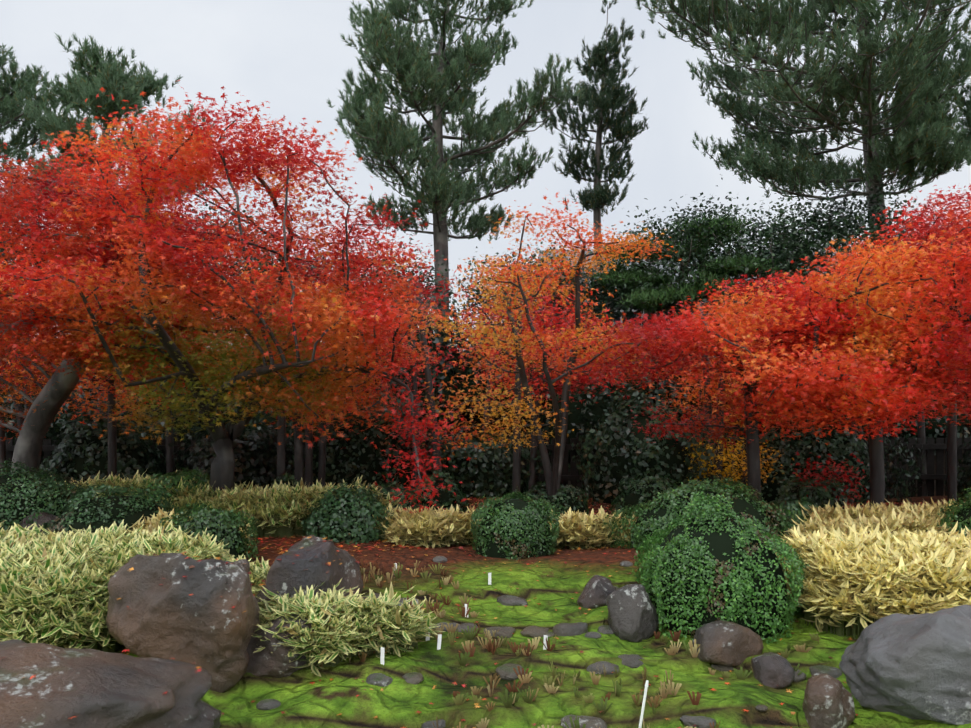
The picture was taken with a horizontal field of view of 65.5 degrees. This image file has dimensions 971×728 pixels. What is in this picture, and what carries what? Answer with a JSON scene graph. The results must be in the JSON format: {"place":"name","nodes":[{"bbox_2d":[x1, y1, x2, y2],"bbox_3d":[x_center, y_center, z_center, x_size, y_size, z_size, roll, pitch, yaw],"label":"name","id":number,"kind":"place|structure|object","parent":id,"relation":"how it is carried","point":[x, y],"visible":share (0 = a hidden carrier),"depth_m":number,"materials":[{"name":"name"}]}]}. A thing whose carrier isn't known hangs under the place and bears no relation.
{"place":"outdoors","nodes":[
{"label":"outdoors","id":0,"kind":"place"},
{"bbox_2d":[0,0,970,350],"label":"sky","id":1,"kind":"structure","parent":0,"point":[291,55],"materials":[{"name":"white"}]},
{"bbox_2d":[40,354,970,727],"bbox_3d":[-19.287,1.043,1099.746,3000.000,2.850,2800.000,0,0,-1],"label":"ground","id":2,"kind":"structure","parent":0,"point":[360,700],"depth_m":4.21,"materials":[{"name":"green plant"}]},
{"bbox_2d":[0,318,33,384],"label":"woodland","id":3,"kind":"object","parent":2,"relation":"on","point":[18,334],"depth_m":15.92,"materials":[{"name":"plant"}]},
{"bbox_2d":[19,512,56,533],"bbox_3d":[-3.988,1.506,6.769,0.486,0.368,0.378,0,0,-1],"label":"rock","id":4,"kind":"object","parent":2,"relation":"on","point":[40,520],"visible":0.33,"depth_m":6.67,"materials":[{"name":"grey stone"}]},
{"bbox_2d":[0,43,91,217],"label":"pine","id":5,"kind":"object","parent":2,"relation":"on","point":[29,80],"depth_m":19.64,"materials":[{"name":"green plant"}]},
{"bbox_2d":[0,459,91,531],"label":"shrub","id":6,"kind":"object","parent":2,"relation":"on","point":[64,486],"depth_m":6.96,"materials":[{"name":"green plant"}]},
{"bbox_2d":[0,198,98,338],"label":"evergreen","id":7,"kind":"object","parent":2,"relation":"on","point":[1,250],"depth_m":16.19,"materials":[{"name":"plant"}]},
{"bbox_2d":[0,274,100,471],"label":"maple","id":8,"kind":"object","parent":2,"relation":"on","point":[1,368],"depth_m":11.76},
{"bbox_2d":[0,326,119,464],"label":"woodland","id":9,"kind":"object","parent":2,"relation":"on","point":[9,433],"depth_m":14.64,"materials":[{"name":"plant"}]},
{"bbox_2d":[51,472,79,483],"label":"shrub","id":10,"kind":"object","parent":2,"relation":"on","point":[66,477],"depth_m":9.42,"materials":[{"name":"green plant"}]},
{"bbox_2d":[39,386,180,482],"bbox_3d":[-6.503,1.514,12.679,2.697,2.317,1.848,0,0,-1],"label":"understory","id":11,"kind":"object","parent":2,"relation":"on","point":[70,434],"depth_m":12.34,"materials":[{"name":"green plant"}]},
{"bbox_2d":[0,639,220,727],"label":"rock","id":12,"kind":"object","parent":2,"relation":"on","point":[90,688],"visible":1,"depth_m":2.88,"materials":[{"name":"grey stone"}]},
{"bbox_2d":[38,483,192,536],"bbox_3d":[-3.333,1.376,6.779,1.369,0.669,1.331,0,0,-1],"label":"shrub","id":13,"kind":"object","parent":2,"relation":"on","point":[85,495],"depth_m":6.52,"materials":[{"name":"green plant"}]},
{"bbox_2d":[0,247,237,479],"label":"maple","id":14,"kind":"object","parent":2,"relation":"on","point":[86,393],"depth_m":11.28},
{"bbox_2d":[13,32,225,222],"bbox_3d":[-8.406,-3.745,17.565,4.501,7.405,4.351,0,0,-30],"label":"pine","id":15,"kind":"object","parent":2,"relation":"on","point":[112,77],"depth_m":16.65,"materials":[{"name":"plant"}]},
{"bbox_2d":[0,519,239,652],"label":"bamboo grass","id":16,"kind":"structure","parent":2,"relation":"on","point":[79,568],"depth_m":4.20,"materials":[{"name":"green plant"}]},
{"bbox_2d":[0,142,242,475],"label":"maple","id":17,"kind":"object","parent":2,"relation":"on","point":[30,192],"depth_m":7.91,"materials":[{"name":"red plant"}]},
{"bbox_2d":[66,336,234,466],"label":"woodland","id":18,"kind":"object","parent":2,"relation":"on","point":[197,427],"depth_m":14.54,"materials":[{"name":"plant"}]},
{"bbox_2d":[141,467,209,504],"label":"shrub","id":19,"kind":"object","parent":2,"relation":"on","point":[174,477],"depth_m":7.99,"materials":[{"name":"green plant"}]},
{"bbox_2d":[106,553,259,692],"bbox_3d":[-1.614,1.414,4.084,0.754,0.840,0.602,0,0,-1],"label":"rock","id":20,"kind":"object","parent":2,"relation":"on","point":[205,626],"visible":0.88,"depth_m":3.86,"materials":[{"name":"grey stone"}]},
{"bbox_2d":[51,469,333,517],"bbox_3d":[-3.379,1.480,8.195,4.099,0.680,1.218,0,0,-1],"label":"sasa","id":21,"kind":"object","parent":2,"relation":"on","point":[136,481],"visible":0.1,"depth_m":7.95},
{"bbox_2d":[75,195,317,348],"bbox_3d":[-6.525,-1.982,17.242,6.105,4.014,5.081,0,0,-1],"label":"maple tree","id":22,"kind":"object","parent":2,"relation":"on","point":[235,227],"depth_m":16.77,"materials":[{"name":"red plant"}]},
{"bbox_2d":[157,499,260,562],"bbox_3d":[-2.143,1.372,5.897,0.901,0.621,0.852,0,0,-1],"label":"shrub","id":23,"kind":"object","parent":2,"relation":"on","point":[201,513],"depth_m":5.79,"materials":[{"name":"green plant"}]},
{"bbox_2d":[168,421,289,491],"bbox_3d":[-4.123,1.764,12.155,2.226,1.651,2.237,0,0,-1],"label":"understory","id":24,"kind":"object","parent":2,"relation":"on","point":[245,442],"depth_m":11.87,"materials":[{"name":"green plant"}]},
{"bbox_2d":[0,80,486,513],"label":"maple","id":25,"kind":"object","parent":2,"relation":"on","point":[205,167],"depth_m":7.02,"materials":[{"name":"red plant"}]},
{"bbox_2d":[200,336,365,461],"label":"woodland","id":26,"kind":"object","parent":2,"relation":"on","point":[270,419],"depth_m":14.47,"materials":[{"name":"plant"}]},
{"bbox_2d":[246,612,319,677],"bbox_3d":[-1.144,1.571,4.211,0.493,0.330,0.474,0,0,36],"label":"dark rock","id":27,"kind":"object","parent":2,"relation":"on","point":[265,661],"visible":0.29,"depth_m":4.03,"materials":[{"name":"grey stone"}]},
{"bbox_2d":[263,473,303,489],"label":"shrub","id":28,"kind":"object","parent":2,"relation":"on","point":[284,479],"depth_m":8.85,"materials":[{"name":"green plant"}]},
{"bbox_2d":[139,269,439,479],"bbox_3d":[-2.948,0.465,10.518,4.554,3.313,4.500,0,0,-1],"label":"maple","id":29,"kind":"object","parent":2,"relation":"on","point":[358,401],"depth_m":10.39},
{"bbox_2d":[198,476,400,534],"bbox_3d":[-1.927,1.431,7.583,2.175,0.598,1.000,0,0,-1],"label":"sasa","id":30,"kind":"object","parent":2,"relation":"on","point":[274,498],"visible":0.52,"depth_m":7.41,"materials":[{"name":"green"}]},
{"bbox_2d":[239,497,376,537],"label":"sasa trunk culms","id":31,"kind":"object","parent":2,"relation":"on","point":[282,531],"visible":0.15,"depth_m":7.32,"materials":[{"name":"plant"}]},
{"bbox_2d":[256,535,362,614],"bbox_3d":[-1.178,1.469,4.828,0.574,0.702,0.810,0,0,22],"label":"boulder","id":32,"kind":"object","parent":2,"relation":"on","point":[285,575],"visible":0.42,"depth_m":4.63,"materials":[{"name":"grey stone"}]},
{"bbox_2d":[177,262,478,486],"bbox_3d":[-2.488,0.392,11.682,4.767,3.817,4.918,0,0,-1],"label":"maple","id":33,"kind":"object","parent":2,"relation":"on","point":[405,370],"depth_m":11.63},
{"bbox_2d":[212,550,445,676],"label":"bamboo grass","id":34,"kind":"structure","parent":2,"relation":"on","point":[372,615],"depth_m":4.29,"materials":[{"name":"plant"}]},
{"bbox_2d":[234,232,456,328],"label":"maple tree","id":35,"kind":"object","parent":2,"relation":"on","point":[432,281],"depth_m":16.82,"materials":[{"name":"red plant"}]},
{"bbox_2d":[300,482,394,543],"bbox_3d":[-1.271,1.435,7.174,1.021,0.639,1.010,0,0,-1],"label":"shrub","id":36,"kind":"object","parent":2,"relation":"on","point":[363,498],"depth_m":6.95,"materials":[{"name":"green plant"}]},
{"bbox_2d":[285,383,431,488],"bbox_3d":[-2.152,1.497,12.968,3.130,2.494,2.065,0,0,-1],"label":"understory","id":37,"kind":"object","parent":2,"relation":"on","point":[358,444],"depth_m":12.37,"materials":[{"name":"green plant"}]},
{"bbox_2d":[306,611,417,668],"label":"sasa culms","id":38,"kind":"object","parent":2,"relation":"on","point":[336,660],"depth_m":4.30,"materials":[{"name":"green"}]},
{"bbox_2d":[127,501,636,549],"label":"bamboo grass","id":39,"kind":"structure","parent":2,"relation":"on","point":[438,523],"depth_m":6.91,"materials":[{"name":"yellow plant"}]},
{"bbox_2d":[380,647,384,664],"bbox_3d":[-0.566,1.627,4.145,0.024,0.135,0.003,-7,-13,26],"label":"marker","id":40,"kind":"object","parent":2,"relation":"on","point":[382,655],"visible":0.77,"depth_m":4.15,"materials":[{"name":"white plastic"}]},
{"bbox_2d":[366,482,421,511],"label":"shrub","id":41,"kind":"object","parent":2,"relation":"on","point":[402,497],"depth_m":8.59,"materials":[{"name":"green plant"}]},
{"bbox_2d":[342,285,491,438],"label":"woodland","id":42,"kind":"object","parent":2,"relation":"on","point":[439,376],"depth_m":15.34,"materials":[{"name":"plant"}]},
{"bbox_2d":[437,634,441,649],"bbox_3d":[-0.276,1.674,4.475,0.024,0.135,0.004,12,-19,-27],"label":"marker","id":43,"kind":"object","parent":2,"relation":"on","point":[439,641],"visible":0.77,"depth_m":4.48,"materials":[{"name":"white plastic"}]},
{"bbox_2d":[410,470,471,512],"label":"shrub","id":44,"kind":"object","parent":2,"relation":"on","point":[465,503],"depth_m":9.88,"materials":[{"name":"green plant"}]},
{"bbox_2d":[326,0,585,341],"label":"pine","id":45,"kind":"object","parent":2,"relation":"on","point":[478,51],"depth_m":18.05,"materials":[{"name":"green plant"}]},
{"bbox_2d":[5,285,927,495],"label":"tree trunks","id":46,"kind":"object","parent":2,"relation":"on","point":[306,475],"visible":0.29,"depth_m":11.13,"materials":[{"name":"brown wood"}]},
{"bbox_2d":[0,496,964,727],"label":"fallen leaves","id":47,"kind":"object","parent":2,"relation":"on","point":[454,683],"visible":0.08,"depth_m":5.64,"materials":[{"name":"red plant"}]},
{"bbox_2d":[420,426,550,498],"bbox_3d":[-0.010,1.786,12.814,2.254,1.411,1.876,0,0,-1],"label":"understory","id":48,"kind":"object","parent":2,"relation":"on","point":[462,452],"depth_m":12.31,"materials":[{"name":"green plant"}]},
{"bbox_2d":[6,433,970,498],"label":"fence","id":49,"kind":"object","parent":2,"relation":"on","point":[930,476],"visible":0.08,"depth_m":13.57,"materials":[{"name":"brown wood"}]},
{"bbox_2d":[488,573,490,584],"bbox_3d":[0.031,1.604,5.552,0.024,0.135,0.003,0,-4,-6],"label":"marker stake","id":50,"kind":"object","parent":2,"relation":"on","point":[489,578],"visible":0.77,"depth_m":5.55,"materials":[{"name":"white plastic"}]},
{"bbox_2d":[427,314,599,418],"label":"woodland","id":51,"kind":"object","parent":2,"relation":"on","point":[456,355],"depth_m":15.61,"materials":[{"name":"plant"}]},
{"bbox_2d":[468,486,562,559],"bbox_3d":[0.260,1.429,6.598,0.818,0.659,0.870,0,0,-1],"label":"shrub","id":52,"kind":"object","parent":2,"relation":"on","point":[481,512],"depth_m":6.38,"materials":[{"name":"green plant"}]},
{"bbox_2d":[251,559,820,727],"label":"grass tufts","id":53,"kind":"object","parent":2,"relation":"on","point":[489,645],"visible":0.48,"depth_m":4.29,"materials":[{"name":"plant"}]},
{"bbox_2d":[543,635,547,649],"bbox_3d":[0.355,1.677,4.481,0.024,0.135,0.005,3,2,19],"label":"marker stake","id":54,"kind":"object","parent":2,"relation":"on","point":[544,642],"visible":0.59,"depth_m":4.48,"materials":[{"name":"white plastic"}]},
{"bbox_2d":[412,188,683,502],"bbox_3d":[0.684,0.014,8.918,3.213,3.968,3.474,0,0,-1],"label":"maple","id":55,"kind":"object","parent":2,"relation":"on","point":[531,287],"depth_m":8.75,"materials":[{"name":"orange plant"}]},
{"bbox_2d":[256,556,841,727],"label":"stepping stones","id":56,"kind":"object","parent":2,"relation":"on","point":[505,672],"visible":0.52,"depth_m":4.25,"materials":[{"name":"grey stone"}]},
{"bbox_2d":[445,228,652,339],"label":"maple tree","id":57,"kind":"object","parent":2,"relation":"on","point":[612,304],"depth_m":16.67,"materials":[{"name":"orange plant"}]},
{"bbox_2d":[428,285,677,496],"bbox_3d":[1.165,0.481,12.440,4.406,3.664,4.184,0,0,-1],"label":"maple","id":58,"kind":"object","parent":2,"relation":"on","point":[580,377],"depth_m":12.16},
{"bbox_2d":[526,481,589,521],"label":"shrub","id":59,"kind":"object","parent":2,"relation":"on","point":[573,491],"depth_m":9.11,"materials":[{"name":"green plant"}]},
{"bbox_2d":[541,0,648,270],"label":"thin pine","id":60,"kind":"object","parent":2,"relation":"on","point":[612,93],"depth_m":21.84,"materials":[{"name":"green plant"}]},
{"bbox_2d":[577,575,615,608],"bbox_3d":[0.781,1.601,5.240,0.302,0.246,0.230,0,0,-44],"label":"rock","id":61,"kind":"object","parent":2,"relation":"on","point":[597,590],"visible":0.71,"depth_m":5.17,"materials":[{"name":"grey stone"}]},
{"bbox_2d":[522,291,688,471],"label":"woodland","id":62,"kind":"object","parent":2,"relation":"on","point":[607,403],"depth_m":14.95,"materials":[{"name":"plant"}]},
{"bbox_2d":[606,584,658,641],"bbox_3d":[0.928,1.614,4.825,0.302,0.429,0.289,0,0,-35],"label":"rock","id":63,"kind":"object","parent":2,"relation":"on","point":[632,615],"visible":0.9,"depth_m":4.73,"materials":[{"name":"grey stone"}]},
{"bbox_2d":[609,475,676,516],"bbox_3d":[2.152,1.760,9.982,1.051,0.655,1.077,0,0,-1],"label":"shrub","id":64,"kind":"object","parent":2,"relation":"on","point":[634,482],"depth_m":9.78,"materials":[{"name":"green plant"}]},
{"bbox_2d":[639,680,648,727],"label":"white stake","id":65,"kind":"object","parent":2,"relation":"on","point":[643,703],"visible":1,"depth_m":2.67,"materials":[{"name":"white plastic"}]},
{"bbox_2d":[571,370,716,506],"bbox_3d":[2.462,1.269,11.634,2.227,2.372,2.489,0,0,-1],"label":"understory","id":66,"kind":"object","parent":2,"relation":"on","point":[587,456],"depth_m":11.04,"materials":[{"name":"green plant"}]},
{"bbox_2d":[585,214,785,314],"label":"niwaki pine","id":67,"kind":"object","parent":2,"relation":"on","point":[638,300],"depth_m":16.04,"materials":[{"name":"green plant"}]},
{"bbox_2d":[556,290,821,350],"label":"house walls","id":68,"kind":"structure","parent":2,"relation":"on","point":[609,307],"depth_m":20.98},
{"bbox_2d":[634,299,746,422],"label":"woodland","id":69,"kind":"object","parent":2,"relation":"on","point":[655,390],"depth_m":15.44,"materials":[{"name":"plant"}]},
{"bbox_2d":[602,476,806,552],"bbox_3d":[2.028,1.426,6.954,1.709,0.785,1.244,0,0,-22],"label":"shrub","id":70,"kind":"object","parent":2,"relation":"on","point":[685,489],"depth_m":6.80,"materials":[{"name":"green plant"}]},
{"bbox_2d":[582,174,845,341],"bbox_3d":[5.028,-1.948,16.888,6.066,4.135,5.004,0,0,-1],"label":"evergreen","id":71,"kind":"object","parent":2,"relation":"on","point":[745,247],"depth_m":16.13,"materials":[{"name":"green plant"}]},
{"bbox_2d":[632,487,809,643],"bbox_3d":[1.575,1.302,5.035,1.126,0.959,1.156,0,0,-1],"label":"shrub","id":72,"kind":"object","parent":2,"relation":"on","point":[783,550],"depth_m":4.70,"materials":[{"name":"green plant"}]},
{"bbox_2d":[692,620,763,665],"bbox_3d":[1.404,1.652,4.434,0.419,0.274,0.276,0,0,-27],"label":"rock","id":73,"kind":"object","parent":2,"relation":"on","point":[724,643],"visible":0.79,"depth_m":4.34,"materials":[{"name":"grey stone"}]},
{"bbox_2d":[682,428,793,493],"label":"yellow tree","id":74,"kind":"object","parent":2,"relation":"on","point":[735,457],"depth_m":10.90,"materials":[{"name":"plant"}]},
{"bbox_2d":[612,284,877,497],"bbox_3d":[4.252,0.586,11.786,4.698,3.478,4.692,0,0,-1],"label":"maple","id":75,"kind":"object","parent":2,"relation":"on","point":[690,380],"depth_m":11.75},
{"bbox_2d":[559,269,970,500],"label":"maple","id":76,"kind":"object","parent":2,"relation":"on","point":[682,335],"depth_m":7.42,"materials":[{"name":"red plant"}]},
{"bbox_2d":[751,652,794,688],"bbox_3d":[1.586,1.699,4.162,0.208,0.206,0.272,0,0,-1],"label":"rock","id":77,"kind":"object","parent":2,"relation":"on","point":[772,670],"visible":0.92,"depth_m":4.09,"materials":[{"name":"grey stone"}]},
{"bbox_2d":[769,496,817,520],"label":"shrub","id":78,"kind":"object","parent":2,"relation":"on","point":[791,504],"depth_m":7.47,"materials":[{"name":"green plant"}]},
{"bbox_2d":[635,0,970,281],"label":"pine","id":79,"kind":"object","parent":2,"relation":"on","point":[932,84],"depth_m":16.92,"materials":[{"name":"green plant"}]},
{"bbox_2d":[683,395,925,504],"bbox_3d":[5.315,1.351,12.684,3.911,2.600,2.578,0,0,-1],"label":"understory","id":80,"kind":"object","parent":2,"relation":"on","point":[856,444],"depth_m":12.09,"materials":[{"name":"green plant"}]},
{"bbox_2d":[778,476,849,509],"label":"shrub","id":81,"kind":"object","parent":2,"relation":"on","point":[788,486],"depth_m":9.37,"materials":[{"name":"green plant"}]},
{"bbox_2d":[688,269,946,443],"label":"woodland","id":82,"kind":"object","parent":2,"relation":"on","point":[916,433],"depth_m":15.27,"materials":[{"name":"plant"}]},
{"bbox_2d":[783,451,869,510],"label":"maple sapling","id":83,"kind":"object","parent":2,"relation":"on","point":[826,474],"depth_m":9.54,"materials":[{"name":"red plant"}]},
{"bbox_2d":[802,673,855,727],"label":"boulder","id":84,"kind":"object","parent":2,"relation":"on","point":[828,701],"visible":0.96,"depth_m":3.63,"materials":[{"name":"stone"}]},
{"bbox_2d":[690,192,970,508],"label":"maple","id":85,"kind":"object","parent":2,"relation":"on","point":[906,261],"depth_m":7.36,"materials":[{"name":"red plant"}]},
{"bbox_2d":[734,165,968,310],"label":"evergreen","id":86,"kind":"object","parent":2,"relation":"on","point":[848,220],"depth_m":16.79,"materials":[{"name":"green plant"}]},
{"bbox_2d":[740,258,970,441],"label":"maple","id":87,"kind":"object","parent":2,"relation":"on","point":[877,318],"depth_m":11.83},
{"bbox_2d":[779,498,962,540],"bbox_3d":[4.583,1.474,6.811,4.132,0.591,1.702,0,0,-1],"label":"variegated shrub","id":88,"kind":"object","parent":2,"relation":"on","point":[910,516],"visible":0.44,"depth_m":6.56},
{"bbox_2d":[773,521,970,631],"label":"ornamental grass","id":89,"kind":"structure","parent":2,"relation":"on","point":[932,560],"depth_m":4.66,"materials":[{"name":"yellow plant"}]},
{"bbox_2d":[787,550,970,638],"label":"sasa culms","id":90,"kind":"object","parent":2,"relation":"on","point":[856,629],"visible":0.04,"depth_m":4.63,"materials":[{"name":"green"}]},
{"bbox_2d":[824,286,970,454],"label":"woodland","id":91,"kind":"object","parent":2,"relation":"on","point":[934,424],"depth_m":15.18,"materials":[{"name":"plant"}]},
{"bbox_2d":[837,292,970,502],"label":"maple","id":92,"kind":"object","parent":2,"relation":"on","point":[951,459],"depth_m":10.80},
{"bbox_2d":[839,604,970,724],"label":"boulder","id":93,"kind":"object","parent":2,"relation":"on","point":[914,666],"visible":0.98,"depth_m":3.56,"materials":[{"name":"grey stone"}]},
{"bbox_2d":[843,185,970,377],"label":"maple","id":94,"kind":"object","parent":2,"relation":"on","point":[953,206],"depth_m":9.44,"materials":[{"name":"red plant"}]},
{"bbox_2d":[928,488,970,536],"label":"shrub","id":95,"kind":"object","parent":2,"relation":"on","point":[955,510],"depth_m":6.53,"materials":[{"name":"green plant"}]},
{"bbox_2d":[938,35,970,150],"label":"pine","id":96,"kind":"object","parent":2,"relation":"on","point":[965,121],"depth_m":19.63,"materials":[{"name":"plant"}]},
{"bbox_2d":[944,441,970,501],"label":"understory","id":97,"kind":"object","parent":2,"relation":"on","point":[966,474],"visible":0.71,"depth_m":12.52,"materials":[{"name":"green plant"}]},
{"bbox_2d":[600,309,765,339],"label":"house frames","id":98,"kind":"structure","parent":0,"point":[633,311],"depth_m":20.89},
{"bbox_2d":[602,312,767,339],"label":"house windows","id":99,"kind":"structure","parent":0,"point":[633,316],"depth_m":20.94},
{"bbox_2d":[535,250,869,307],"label":"house roof","id":100,"kind":"structure","parent":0,"point":[660,266],"depth_m":22.87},
{"bbox_2d":[866,200,970,323],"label":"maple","id":101,"kind":"object","parent":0,"point":[933,242],"depth_m":16.97,"materials":[{"name":"red plant"}]}
]}

